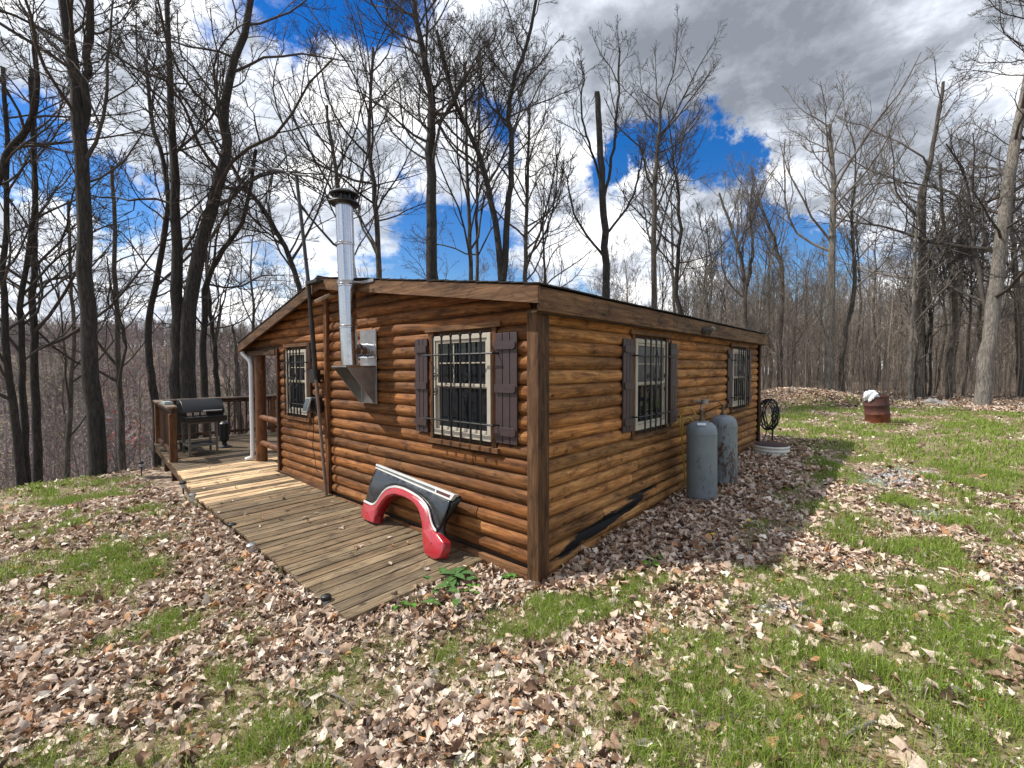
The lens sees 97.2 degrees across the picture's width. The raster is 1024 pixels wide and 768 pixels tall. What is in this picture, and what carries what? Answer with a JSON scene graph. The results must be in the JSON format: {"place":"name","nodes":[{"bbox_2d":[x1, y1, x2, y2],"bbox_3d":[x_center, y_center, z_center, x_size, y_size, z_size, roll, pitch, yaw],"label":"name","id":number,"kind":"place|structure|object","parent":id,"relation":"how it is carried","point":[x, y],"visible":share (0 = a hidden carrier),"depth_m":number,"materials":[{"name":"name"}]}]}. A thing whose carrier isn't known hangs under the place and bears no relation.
{"place":"outdoors","nodes":[
{"label":"outdoors","id":0,"kind":"place"},
{"bbox_2d":[0,343,1023,767],"bbox_3d":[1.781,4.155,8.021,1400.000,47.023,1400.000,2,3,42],"label":"ground","id":1,"kind":"structure","parent":0,"point":[160,477],"depth_m":2.80,"materials":[{"name":"plant"}]},
{"bbox_2d":[0,320,108,481],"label":"forest tree","id":2,"kind":"object","parent":1,"relation":"on","point":[62,402],"visible":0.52,"depth_m":22.27,"materials":[{"name":"brown plant"}]},
{"bbox_2d":[0,39,143,486],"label":"bare tree","id":3,"kind":"object","parent":1,"relation":"on","point":[20,440],"visible":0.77,"depth_m":11.72,"materials":[{"name":"brown plant"}]},
{"bbox_2d":[31,380,131,481],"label":"forest tree","id":4,"kind":"object","parent":1,"relation":"on","point":[74,459],"visible":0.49,"depth_m":20.17,"materials":[{"name":"brown plant"}]},
{"bbox_2d":[0,0,170,185],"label":"leaning tree","id":5,"kind":"object","parent":1,"relation":"on","point":[13,147],"visible":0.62,"depth_m":10.44,"materials":[{"name":"brown plant"}]},
{"bbox_2d":[0,126,170,478],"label":"bare tree","id":6,"kind":"object","parent":1,"relation":"on","point":[70,389],"visible":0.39,"depth_m":16.96,"materials":[{"name":"brown plant"}]},
{"bbox_2d":[0,0,171,476],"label":"forked tree","id":7,"kind":"object","parent":1,"relation":"on","point":[79,104],"visible":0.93,"depth_m":9.21,"materials":[{"name":"brown plant"}]},
{"bbox_2d":[0,143,171,471],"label":"bare tree","id":8,"kind":"object","parent":1,"relation":"on","point":[117,362],"visible":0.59,"depth_m":14.92,"materials":[{"name":"brown plant"}]},
{"bbox_2d":[0,62,200,483],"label":"bare tree","id":9,"kind":"object","parent":1,"relation":"on","point":[37,452],"visible":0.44,"depth_m":12.97,"materials":[{"name":"brown plant"}]},
{"bbox_2d":[87,425,142,471],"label":"forest tree","id":10,"kind":"object","parent":1,"relation":"on","point":[116,461],"visible":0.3,"depth_m":37.71,"materials":[{"name":"brown plant"}]},
{"bbox_2d":[0,311,275,488],"bbox_3d":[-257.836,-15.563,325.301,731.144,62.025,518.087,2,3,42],"label":"hillside wood","id":11,"kind":"object","parent":1,"relation":"on","point":[158,335],"visible":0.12,"depth_m":123.03,"materials":[{"name":"plant"}]},
{"bbox_2d":[88,0,288,466],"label":"crooked tree","id":12,"kind":"object","parent":1,"relation":"on","point":[152,384],"visible":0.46,"depth_m":13.44,"materials":[{"name":"brown plant"}]},
{"bbox_2d":[1,251,379,487],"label":"slope brush","id":13,"kind":"object","parent":1,"relation":"on","point":[56,463],"visible":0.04,"depth_m":15.42,"materials":[{"name":"plant"}]},
{"bbox_2d":[32,0,362,440],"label":"forked tree","id":14,"kind":"object","parent":1,"relation":"on","point":[182,375],"visible":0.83,"depth_m":12.43,"materials":[{"name":"brown plant"}]},
{"bbox_2d":[130,103,319,437],"bbox_3d":[-9.022,-2.521,15.288,7.387,12.648,5.166,2,3,42],"label":"slim tree","id":15,"kind":"object","parent":1,"relation":"on","point":[207,309],"visible":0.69,"depth_m":14.52,"materials":[{"name":"brown plant"}]},
{"bbox_2d":[180,185,292,413],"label":"forest tree","id":16,"kind":"object","parent":1,"relation":"on","point":[252,309],"visible":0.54,"depth_m":19.07,"materials":[{"name":"brown plant"}]},
{"bbox_2d":[231,325,243,434],"bbox_3d":[-9.137,0.654,15.049,0.367,5.260,0.291,2,3,42],"label":"broken snag","id":17,"kind":"object","parent":1,"relation":"on","point":[237,383],"visible":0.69,"depth_m":14.96,"materials":[{"name":"brown plant"}]},
{"bbox_2d":[207,324,270,433],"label":"forest tree","id":18,"kind":"object","parent":1,"relation":"on","point":[224,368],"visible":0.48,"depth_m":26.89,"materials":[{"name":"brown plant"}]},
{"bbox_2d":[135,62,361,292],"bbox_3d":[-8.816,-3.784,14.872,5.794,12.361,5.671,2,3,42],"label":"leaning tree","id":19,"kind":"object","parent":1,"relation":"on","point":[273,227],"visible":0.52,"depth_m":14.64,"materials":[{"name":"brown plant"}]},
{"bbox_2d":[223,328,275,433],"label":"forest tree","id":20,"kind":"object","parent":1,"relation":"on","point":[247,385],"visible":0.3,"depth_m":26.17,"materials":[{"name":"brown plant"}]},
{"bbox_2d":[249,248,315,329],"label":"forest tree","id":21,"kind":"object","parent":1,"relation":"on","point":[286,291],"visible":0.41,"depth_m":19.65,"materials":[{"name":"brown plant"}]},
{"bbox_2d":[153,395,482,623],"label":"wooden deck","id":22,"kind":"structure","parent":1,"relation":"on","point":[314,557],"depth_m":5.20,"materials":[{"name":"brown wood"}]},
{"bbox_2d":[176,398,226,456],"bbox_3d":[-6.183,0.847,8.999,0.650,1.090,0.700,2,3,42],"label":"barbecue grill","id":23,"kind":"object","parent":22,"relation":"on","point":[200,411],"visible":1,"depth_m":8.89,"materials":[{"name":"black metal"}]},
{"bbox_2d":[218,421,231,447],"bbox_3d":[-6.189,1.058,9.697,0.280,0.620,0.280,2,3,42],"label":"gas bottle","id":24,"kind":"object","parent":22,"relation":"on","point":[223,432],"visible":0.92,"depth_m":9.63,"materials":[{"name":"metal"}]},
{"bbox_2d":[361,464,461,559],"bbox_3d":[-1.169,1.346,4.935,0.289,0.691,1.679,-2,3,-45],"label":"quarter panel","id":25,"kind":"object","parent":22,"relation":"on","point":[388,486],"visible":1,"depth_m":4.74,"materials":[{"name":"red paint"}]},
{"bbox_2d":[242,26,426,276],"bbox_3d":[-6.069,-5.381,16.444,6.793,15.440,5.551,-1,2,-15],"label":"bare tree","id":26,"kind":"object","parent":1,"relation":"on","point":[332,151],"visible":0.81,"depth_m":16.26,"materials":[{"name":"brown plant"}]},
{"bbox_2d":[258,0,446,277],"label":"bare tree","id":27,"kind":"object","parent":1,"relation":"on","point":[376,245],"visible":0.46,"depth_m":17.60,"materials":[{"name":"brown plant"}]},
{"bbox_2d":[327,0,526,279],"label":"tall tree","id":28,"kind":"object","parent":1,"relation":"on","point":[429,149],"visible":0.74,"depth_m":15.87,"materials":[{"name":"brown plant"}]},
{"bbox_2d":[399,212,464,279],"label":"forest tree","id":29,"kind":"object","parent":1,"relation":"on","point":[424,254],"visible":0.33,"depth_m":23.82,"materials":[{"name":"brown plant"}]},
{"bbox_2d":[413,17,515,279],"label":"slim tree","id":30,"kind":"object","parent":1,"relation":"on","point":[470,246],"visible":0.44,"depth_m":18.25,"materials":[{"name":"brown plant"}]},
{"bbox_2d":[401,66,533,279],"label":"slim tree","id":31,"kind":"object","parent":1,"relation":"on","point":[478,252],"visible":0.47,"depth_m":19.83,"materials":[{"name":"brown plant"}]},
{"bbox_2d":[378,0,583,280],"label":"forked tree","id":32,"kind":"object","parent":1,"relation":"on","point":[502,256],"visible":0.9,"depth_m":16.38,"materials":[{"name":"brown plant"}]},
{"bbox_2d":[237,188,769,587],"bbox_3d":[0.025,-0.355,8.845,7.200,4.207,8.058,2,3,42],"label":"log cabin","id":33,"kind":"object","parent":1,"relation":"on","point":[535,426],"visible":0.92,"depth_m":5.00,"materials":[{"name":"wood logs"},{"name":"asphalt shingle"},{"name":"glass"}]},
{"bbox_2d":[232,158,327,495],"bbox_3d":[-3.576,-1.103,6.957,2.637,5.314,0.448,2,3,42],"label":"antenna mast","id":34,"kind":"object","parent":33,"relation":"attached to","point":[308,281],"visible":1,"depth_m":6.37,"materials":[{"name":"metal"}]},
{"bbox_2d":[283,342,312,421],"bbox_3d":[-3.387,-0.033,7.136,0.975,1.210,0.080,2,3,42],"label":"window","id":35,"kind":"structure","parent":33,"relation":"in","point":[303,355],"depth_m":7.11,"materials":[{"name":"plastic"}]},
{"bbox_2d":[302,397,322,475],"bbox_3d":[-2.876,0.753,6.528,0.342,1.125,0.217,2,3,42],"label":"solar light","id":36,"kind":"object","parent":33,"relation":"attached to","point":[311,402],"visible":0.93,"depth_m":6.51,"materials":[{"name":"black plastic"}]},
{"bbox_2d":[425,321,503,453],"bbox_3d":[-0.507,0.023,4.561,1.122,1.237,0.080,2,3,42],"label":"window","id":37,"kind":"structure","parent":33,"relation":"in","point":[488,360],"depth_m":4.52,"materials":[{"name":"plastic"}]},
{"bbox_2d":[628,329,671,439],"bbox_3d":[1.719,-0.004,5.589,0.080,1.276,1.138,2,3,42],"label":"window","id":38,"kind":"structure","parent":33,"relation":"in","point":[638,361],"depth_m":5.49,"materials":[{"name":"plastic"}]},
{"bbox_2d":[729,343,748,412],"bbox_3d":[4.189,-0.119,8.347,0.080,1.231,1.080,2,3,42],"label":"window","id":39,"kind":"structure","parent":33,"relation":"in","point":[734,351],"depth_m":8.25,"materials":[{"name":"plastic"}]},
{"bbox_2d":[0,387,1023,767],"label":"leaf litter","id":40,"kind":"object","parent":1,"relation":"on","point":[680,519],"visible":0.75,"depth_m":3.17,"materials":[{"name":"plant"}]},
{"bbox_2d":[422,579,459,606],"bbox_3d":[-0.536,1.709,3.720,0.302,0.050,0.459,0,2,8],"label":"broadleaf weed","id":41,"kind":"object","parent":40,"relation":"on","point":[443,584],"visible":0.98,"depth_m":3.72,"materials":[{"name":"green plant"}]},
{"bbox_2d":[423,567,478,585],"bbox_3d":[-0.545,1.705,4.022,0.417,0.051,0.389,2,3,42],"label":"broadleaf weed","id":42,"kind":"object","parent":40,"relation":"on","point":[454,571],"visible":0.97,"depth_m":4.02,"materials":[{"name":"green plant"}]},
{"bbox_2d":[467,64,596,283],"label":"bare tree","id":43,"kind":"object","parent":1,"relation":"on","point":[556,193],"visible":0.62,"depth_m":19.57,"materials":[{"name":"brown plant"}]},
{"bbox_2d":[498,149,600,289],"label":"forest tree","id":44,"kind":"object","parent":1,"relation":"on","point":[544,266],"visible":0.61,"depth_m":25.30,"materials":[{"name":"brown plant"}]},
{"bbox_2d":[549,14,665,297],"bbox_3d":[3.452,-6.225,17.108,3.977,15.266,2.432,0,2,-4],"label":"snag tree","id":45,"kind":"object","parent":1,"relation":"on","point":[606,230],"visible":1,"depth_m":16.91,"materials":[{"name":"brown plant"}]},
{"bbox_2d":[609,245,645,305],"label":"forest tree","id":46,"kind":"object","parent":1,"relation":"on","point":[620,275],"visible":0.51,"depth_m":30.01,"materials":[{"name":"brown plant"}]},
{"bbox_2d":[611,236,646,303],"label":"forest tree","id":47,"kind":"object","parent":1,"relation":"on","point":[626,275],"visible":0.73,"depth_m":34.17,"materials":[{"name":"brown plant"}]},
{"bbox_2d":[622,124,704,312],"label":"forest tree","id":48,"kind":"object","parent":1,"relation":"on","point":[671,269],"visible":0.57,"depth_m":22.52,"materials":[{"name":"brown plant"}]},
{"bbox_2d":[602,5,727,308],"bbox_3d":[6.524,-7.201,19.660,5.321,17.010,4.705,0,2,7],"label":"bare tree","id":49,"kind":"object","parent":1,"relation":"on","point":[655,207],"visible":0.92,"depth_m":19.91,"materials":[{"name":"brown plant"}]},
{"bbox_2d":[641,218,696,309],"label":"forest tree","id":50,"kind":"object","parent":1,"relation":"on","point":[662,280],"visible":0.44,"depth_m":33.23,"materials":[{"name":"brown plant"}]},
{"bbox_2d":[609,66,732,313],"bbox_3d":[7.667,-6.462,21.845,6.899,15.676,4.873,-1,2,-29],"label":"forest tree","id":51,"kind":"object","parent":1,"relation":"on","point":[676,267],"visible":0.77,"depth_m":20.98,"materials":[{"name":"brown plant"}]},
{"bbox_2d":[665,235,701,313],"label":"forest tree","id":52,"kind":"object","parent":1,"relation":"on","point":[689,291],"visible":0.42,"depth_m":33.46,"materials":[{"name":"brown plant"}]},
{"bbox_2d":[671,238,725,319],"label":"forest tree","id":53,"kind":"object","parent":1,"relation":"on","point":[697,306],"visible":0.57,"depth_m":24.42,"materials":[{"name":"brown plant"}]},
{"bbox_2d":[672,198,727,319],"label":"forest tree","id":54,"kind":"object","parent":1,"relation":"on","point":[706,227],"visible":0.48,"depth_m":34.68,"materials":[{"name":"brown plant"}]},
{"bbox_2d":[686,409,717,502],"bbox_3d":[2.457,0.924,5.841,0.378,1.188,0.378,0,2,42],"label":"gas cylinder","id":55,"kind":"object","parent":1,"relation":"on","point":[701,451],"visible":0.94,"depth_m":5.69,"materials":[{"name":"paint"}]},
{"bbox_2d":[679,406,695,488],"bbox_3d":[2.371,0.916,6.083,0.188,1.249,0.343,2,3,42],"label":"gas hose","id":56,"kind":"object","parent":55,"relation":"attached to","point":[681,429],"visible":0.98,"depth_m":6.04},
{"bbox_2d":[688,219,719,317],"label":"forest tree","id":57,"kind":"object","parent":1,"relation":"on","point":[704,261],"visible":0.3,"depth_m":39.18,"materials":[{"name":"brown plant"}]},
{"bbox_2d":[680,194,728,318],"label":"forest tree","id":58,"kind":"object","parent":1,"relation":"on","point":[708,243],"visible":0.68,"depth_m":29.15,"materials":[{"name":"brown plant"}]},
{"bbox_2d":[684,262,740,319],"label":"forest tree","id":59,"kind":"object","parent":1,"relation":"on","point":[704,295],"visible":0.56,"depth_m":28.13,"materials":[{"name":"brown plant"}]},
{"bbox_2d":[702,271,729,323],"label":"forest tree","id":60,"kind":"object","parent":1,"relation":"on","point":[711,310],"visible":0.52,"depth_m":22.03,"materials":[{"name":"brown plant"}]},
{"bbox_2d":[709,404,737,486],"bbox_3d":[3.023,0.874,6.458,0.378,1.160,0.378,0,2,42],"label":"gas cylinder","id":61,"kind":"object","parent":1,"relation":"on","point":[727,447],"visible":0.77,"depth_m":6.29,"materials":[{"name":"paint"}]},
{"bbox_2d":[708,244,744,321],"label":"forest tree","id":62,"kind":"object","parent":1,"relation":"on","point":[724,287],"visible":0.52,"depth_m":29.78,"materials":[{"name":"brown plant"}]},
{"bbox_2d":[712,249,761,326],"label":"forest tree","id":63,"kind":"object","parent":1,"relation":"on","point":[731,310],"visible":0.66,"depth_m":27.08,"materials":[{"name":"brown plant"}]},
{"bbox_2d":[718,247,759,330],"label":"forest tree","id":64,"kind":"object","parent":1,"relation":"on","point":[736,289],"visible":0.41,"depth_m":31.66,"materials":[{"name":"brown plant"}]},
{"bbox_2d":[699,150,784,328],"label":"bare tree","id":65,"kind":"object","parent":1,"relation":"on","point":[737,248],"visible":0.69,"depth_m":23.68,"materials":[{"name":"brown plant"}]},
{"bbox_2d":[733,265,766,330],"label":"forest tree","id":66,"kind":"object","parent":1,"relation":"on","point":[743,294],"visible":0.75,"depth_m":23.21,"materials":[{"name":"brown plant"}]},
{"bbox_2d":[718,194,806,331],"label":"forest tree","id":67,"kind":"object","parent":1,"relation":"on","point":[772,286],"visible":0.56,"depth_m":24.21,"materials":[{"name":"brown plant"}]},
{"bbox_2d":[718,151,819,387],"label":"bare tree","id":68,"kind":"object","parent":1,"relation":"on","point":[776,254],"visible":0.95,"depth_m":22.41,"materials":[{"name":"brown plant"}]},
{"bbox_2d":[737,230,800,339],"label":"forest tree","id":69,"kind":"object","parent":1,"relation":"on","point":[768,285],"visible":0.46,"depth_m":28.75,"materials":[{"name":"brown plant"}]},
{"bbox_2d":[741,201,797,388],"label":"forest tree","id":70,"kind":"object","parent":1,"relation":"on","point":[765,284],"visible":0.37,"depth_m":29.98,"materials":[{"name":"brown plant"}]},
{"bbox_2d":[753,441,789,455],"bbox_3d":[4.832,1.203,8.414,0.612,0.210,0.612,2,3,42],"label":"well cover","id":71,"kind":"object","parent":1,"relation":"on","point":[764,448],"visible":0.96,"depth_m":8.21,"materials":[{"name":"concrete"}]},
{"bbox_2d":[760,398,779,440],"bbox_3d":[5.367,0.771,9.434,0.407,0.954,0.125,1,2,30],"label":"hose coil","id":72,"kind":"object","parent":71,"relation":"on","point":[775,417],"visible":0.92,"depth_m":9.39,"materials":[{"name":"black rubber"}]},
{"bbox_2d":[780,236,827,380],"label":"forest tree","id":73,"kind":"object","parent":1,"relation":"on","point":[792,267],"visible":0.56,"depth_m":28.43,"materials":[{"name":"brown plant"}]},
{"bbox_2d":[784,248,827,385],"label":"forest tree","id":74,"kind":"object","parent":1,"relation":"on","point":[802,292],"visible":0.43,"depth_m":34.57,"materials":[{"name":"brown plant"}]},
{"bbox_2d":[610,262,1020,381],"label":"wood","id":75,"kind":"object","parent":1,"relation":"on","point":[822,307],"visible":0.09,"depth_m":44.76,"materials":[{"name":"plant"}]},
{"bbox_2d":[795,237,860,358],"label":"forest tree","id":76,"kind":"object","parent":1,"relation":"on","point":[823,296],"visible":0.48,"depth_m":25.91,"materials":[{"name":"brown plant"}]},
{"bbox_2d":[665,228,1023,398],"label":"trees","id":77,"kind":"object","parent":1,"relation":"on","point":[794,354],"visible":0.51,"depth_m":22.74,"materials":[{"name":"plant"}]},
{"bbox_2d":[744,41,947,389],"bbox_3d":[14.652,-6.730,20.768,4.976,15.241,7.539,-1,2,-34],"label":"fan tree","id":78,"kind":"object","parent":1,"relation":"on","point":[831,237],"visible":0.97,"depth_m":20.65,"materials":[{"name":"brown plant"}]},
{"bbox_2d":[827,160,889,386],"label":"forest tree","id":79,"kind":"object","parent":1,"relation":"on","point":[858,264],"visible":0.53,"depth_m":31.06,"materials":[{"name":"brown plant"}]},
{"bbox_2d":[806,69,932,391],"bbox_3d":[15.903,-6.370,20.470,4.565,15.052,3.688,1,2,27],"label":"forest tree","id":80,"kind":"object","parent":1,"relation":"on","point":[852,303],"visible":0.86,"depth_m":20.69,"materials":[{"name":"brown plant"}]},
{"bbox_2d":[839,194,903,384],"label":"forest tree","id":81,"kind":"object","parent":1,"relation":"on","point":[873,300],"visible":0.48,"depth_m":33.82,"materials":[{"name":"brown plant"}]},
{"bbox_2d":[727,463,1022,618],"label":"gravel","id":82,"kind":"structure","parent":1,"relation":"on","point":[876,480],"depth_m":6.18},
{"bbox_2d":[863,395,890,422],"bbox_3d":[10.300,0.722,12.734,0.596,0.774,0.596,-4,3,42],"label":"burn barrel","id":83,"kind":"object","parent":1,"relation":"on","point":[876,409],"visible":0.85,"depth_m":12.50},
{"bbox_2d":[860,250,898,381],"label":"forest tree","id":84,"kind":"object","parent":1,"relation":"on","point":[864,265],"visible":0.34,"depth_m":39.56,"materials":[{"name":"brown plant"}]},
{"bbox_2d":[856,227,934,387],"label":"forest tree","id":85,"kind":"object","parent":1,"relation":"on","point":[903,294],"visible":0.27,"depth_m":29.50,"materials":[{"name":"brown plant"}]},
{"bbox_2d":[882,248,910,388],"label":"forest tree","id":86,"kind":"object","parent":1,"relation":"on","point":[900,270],"visible":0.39,"depth_m":28.77,"materials":[{"name":"brown plant"}]},
{"bbox_2d":[870,180,948,396],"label":"forest tree","id":87,"kind":"object","parent":1,"relation":"on","point":[921,351],"visible":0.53,"depth_m":21.21,"materials":[{"name":"brown plant"}]},
{"bbox_2d":[796,0,1023,405],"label":"leaning tree","id":88,"kind":"object","parent":1,"relation":"on","point":[991,302],"visible":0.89,"depth_m":17.68,"materials":[{"name":"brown plant"}]},
{"bbox_2d":[883,207,949,392],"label":"forest tree","id":89,"kind":"object","parent":1,"relation":"on","point":[899,260],"visible":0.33,"depth_m":24.21,"materials":[{"name":"brown plant"}]},
{"bbox_2d":[871,178,962,400],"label":"slim tree","id":90,"kind":"object","parent":1,"relation":"on","point":[913,292],"visible":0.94,"depth_m":19.52,"materials":[{"name":"brown plant"}]},
{"bbox_2d":[813,32,1023,397],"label":"tree","id":91,"kind":"object","parent":1,"relation":"on","point":[935,134],"visible":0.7,"depth_m":21.33,"materials":[{"name":"brown plant"}]},
{"bbox_2d":[879,204,969,398],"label":"forest tree","id":92,"kind":"object","parent":1,"relation":"on","point":[919,337],"visible":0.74,"depth_m":20.27,"materials":[{"name":"brown plant"}]},
{"bbox_2d":[904,233,962,396],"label":"forest tree","id":93,"kind":"object","parent":1,"relation":"on","point":[930,373],"visible":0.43,"depth_m":21.43,"materials":[{"name":"brown plant"}]},
{"bbox_2d":[905,207,966,392],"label":"forest tree","id":94,"kind":"object","parent":1,"relation":"on","point":[942,348],"visible":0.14,"depth_m":23.91,"materials":[{"name":"brown plant"}]},
{"bbox_2d":[892,143,995,399],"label":"slim tree","id":95,"kind":"object","parent":1,"relation":"on","point":[951,346],"visible":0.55,"depth_m":20.43,"materials":[{"name":"brown plant"}]},
{"bbox_2d":[897,184,991,396],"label":"forest tree","id":96,"kind":"object","parent":1,"relation":"on","point":[930,330],"visible":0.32,"depth_m":21.23,"materials":[{"name":"brown plant"}]},
{"bbox_2d":[929,209,986,365],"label":"forest tree","id":97,"kind":"object","parent":1,"relation":"on","point":[959,308],"visible":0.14,"depth_m":25.43,"materials":[{"name":"brown plant"}]},
{"bbox_2d":[926,117,1021,392],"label":"forest tree","id":98,"kind":"object","parent":1,"relation":"on","point":[959,313],"visible":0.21,"depth_m":24.50,"materials":[{"name":"brown plant"}]},
{"bbox_2d":[927,113,1023,397],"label":"bare tree","id":99,"kind":"object","parent":1,"relation":"on","point":[1012,270],"visible":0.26,"depth_m":20.98,"materials":[{"name":"grey plant"}]},
{"bbox_2d":[937,214,1013,345],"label":"forest tree","id":100,"kind":"object","parent":1,"relation":"on","point":[974,292],"visible":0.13,"depth_m":23.51,"materials":[{"name":"brown plant"}]},
{"bbox_2d":[938,197,1017,395],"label":"forest tree","id":101,"kind":"object","parent":1,"relation":"on","point":[968,331],"visible":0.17,"depth_m":21.80,"materials":[{"name":"brown plant"}]},
{"bbox_2d":[946,165,1023,381],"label":"forest tree","id":102,"kind":"object","parent":1,"relation":"on","point":[986,253],"visible":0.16,"depth_m":25.53,"materials":[{"name":"brown plant"}]},
{"bbox_2d":[963,231,1023,392],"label":"forest tree","id":103,"kind":"object","parent":1,"relation":"on","point":[985,290],"visible":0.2,"depth_m":23.83,"materials":[{"name":"brown plant"}]},
{"bbox_2d":[992,133,1023,340],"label":"forest tree","id":104,"kind":"object","parent":1,"relation":"on","point":[1022,278],"visible":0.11,"depth_m":26.29,"materials":[{"name":"grey plant"}]},
{"bbox_2d":[0,0,1023,373],"label":"sky","id":105,"kind":"structure","parent":0,"point":[767,45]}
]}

